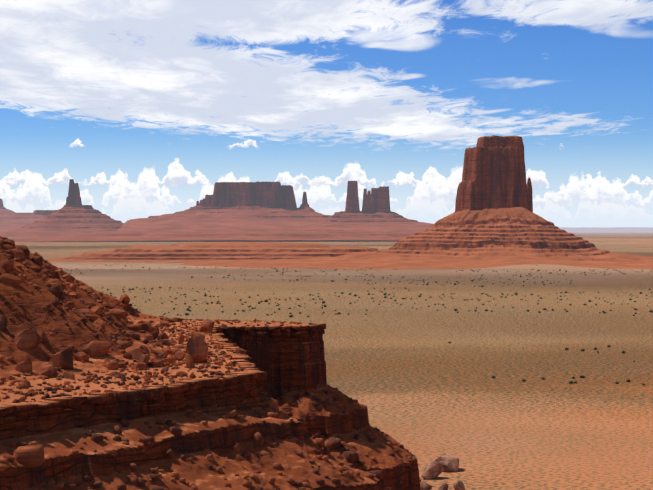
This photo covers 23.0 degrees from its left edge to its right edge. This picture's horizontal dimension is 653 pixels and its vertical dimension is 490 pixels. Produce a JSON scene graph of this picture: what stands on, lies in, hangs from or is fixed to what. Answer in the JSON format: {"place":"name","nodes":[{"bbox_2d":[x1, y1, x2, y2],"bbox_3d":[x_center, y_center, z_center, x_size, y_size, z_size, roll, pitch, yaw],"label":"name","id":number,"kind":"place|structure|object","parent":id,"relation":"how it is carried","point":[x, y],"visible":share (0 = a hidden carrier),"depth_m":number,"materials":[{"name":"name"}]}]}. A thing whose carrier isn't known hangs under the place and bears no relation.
{"place":"outdoors","nodes":[
{"label":"outdoors","id":0,"kind":"place"},
{"bbox_2d":[0,199,15,212],"bbox_3d":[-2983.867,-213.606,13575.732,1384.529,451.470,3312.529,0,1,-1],"label":"butte","id":1,"kind":"object","parent":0,"point":[3,209],"visible":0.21,"depth_m":14371.58,"materials":[{"name":"brown stone"}]},
{"bbox_2d":[0,238,420,489],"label":"cliff","id":2,"kind":"structure","parent":0,"point":[292,367],"depth_m":156.80,"materials":[{"name":"brown stone"}]},
{"bbox_2d":[0,237,183,381],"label":"slope rocks","id":3,"kind":"object","parent":2,"relation":"on","point":[55,289],"visible":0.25,"depth_m":175.29,"materials":[{"name":"brown stone"}]},
{"bbox_2d":[0,237,194,388],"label":"slope boulders","id":4,"kind":"object","parent":2,"relation":"on","point":[142,352],"visible":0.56,"depth_m":183.47,"materials":[{"name":"brown stone"}]},
{"bbox_2d":[32,266,163,325],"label":"rocks","id":5,"kind":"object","parent":2,"relation":"on","point":[124,298],"depth_m":176.31,"materials":[{"name":"brown stone"}]},
{"bbox_2d":[14,320,245,378],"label":"boulders","id":6,"kind":"object","parent":2,"relation":"on","point":[32,339],"visible":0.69,"depth_m":162.20,"materials":[{"name":"brown stone"}]},
{"bbox_2d":[0,318,312,402],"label":"terrace pebbles","id":7,"kind":"object","parent":2,"relation":"on","point":[91,377],"visible":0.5,"depth_m":159.05,"materials":[{"name":"brown stone"}]},
{"bbox_2d":[0,323,325,432],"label":"caprock blocks","id":8,"kind":"structure","parent":2,"relation":"on","point":[137,399],"depth_m":150.67,"materials":[{"name":"brown stone"}]},
{"bbox_2d":[0,384,420,489],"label":"cliff rubble","id":9,"kind":"object","parent":2,"relation":"on","point":[28,455],"visible":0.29,"depth_m":146.38,"materials":[{"name":"brown stone"}]},
{"bbox_2d":[0,0,652,227],"label":"sky","id":10,"kind":"structure","parent":0,"point":[147,105],"materials":[{"name":"blue"}]},
{"bbox_2d":[8,232,652,489],"bbox_3d":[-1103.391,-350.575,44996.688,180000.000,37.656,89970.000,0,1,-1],"label":"desert ground","id":11,"kind":"structure","parent":0,"point":[419,386],"depth_m":1087.23,"materials":[{"name":"beige sand"}]},
{"bbox_2d":[0,210,56,230],"bbox_3d":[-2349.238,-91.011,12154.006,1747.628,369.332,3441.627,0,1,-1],"label":"mesa","id":12,"kind":"structure","parent":11,"relation":"on","point":[9,221],"depth_m":12803.44,"materials":[{"name":"red stone"}]},
{"bbox_2d":[0,179,123,237],"bbox_3d":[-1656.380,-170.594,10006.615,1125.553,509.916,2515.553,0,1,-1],"label":"butte","id":13,"kind":"object","parent":11,"relation":"on","point":[73,215],"visible":0.5,"depth_m":10246.44,"materials":[{"name":"red stone"}]},
{"bbox_2d":[10,229,414,241],"bbox_3d":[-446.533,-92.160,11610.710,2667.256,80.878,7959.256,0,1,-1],"label":"monument bench","id":14,"kind":"object","parent":11,"relation":"on","point":[238,234],"visible":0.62,"depth_m":8364.48,"materials":[{"name":"red stone"}]},
{"bbox_2d":[116,181,330,231],"bbox_3d":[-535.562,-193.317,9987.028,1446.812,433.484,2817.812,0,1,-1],"label":"mesa","id":15,"kind":"structure","parent":11,"relation":"on","point":[250,205],"depth_m":10276.09,"materials":[{"name":"red stone"}]},
{"bbox_2d":[297,192,322,214],"bbox_3d":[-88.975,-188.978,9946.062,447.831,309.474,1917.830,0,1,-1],"label":"rock spire","id":16,"kind":"structure","parent":15,"relation":"on","point":[304,205],"depth_m":10467.46,"materials":[{"name":"brown stone"}]},
{"bbox_2d":[47,135,652,269],"bbox_3d":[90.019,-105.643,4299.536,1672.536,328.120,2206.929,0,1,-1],"label":"butte","id":17,"kind":"object","parent":11,"relation":"on","point":[493,220],"visible":0.9,"depth_m":3810.03,"materials":[{"name":"red stone"}]},
{"bbox_2d":[60,265,652,384],"bbox_3d":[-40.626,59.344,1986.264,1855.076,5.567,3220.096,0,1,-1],"label":"juniper shrubs","id":18,"kind":"object","parent":11,"relation":"on","point":[523,380],"visible":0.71,"depth_m":1846.12,"materials":[{"name":"green plant"}]},
{"bbox_2d":[304,181,433,232],"bbox_3d":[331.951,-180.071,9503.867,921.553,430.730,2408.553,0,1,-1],"label":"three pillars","id":19,"kind":"structure","parent":11,"relation":"on","point":[376,213],"depth_m":9901.96,"materials":[{"name":"red stone"}]},
{"bbox_2d":[413,454,464,489],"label":"boulders","id":20,"kind":"object","parent":11,"relation":"on","point":[437,467],"visible":0.83,"depth_m":502.12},
{"bbox_2d":[559,227,652,231],"bbox_3d":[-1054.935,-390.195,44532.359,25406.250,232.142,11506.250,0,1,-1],"label":"horizon mesas","id":21,"kind":"structure","parent":11,"relation":"on","point":[610,229],"depth_m":42022.16,"materials":[{"name":"stone"}]}
]}

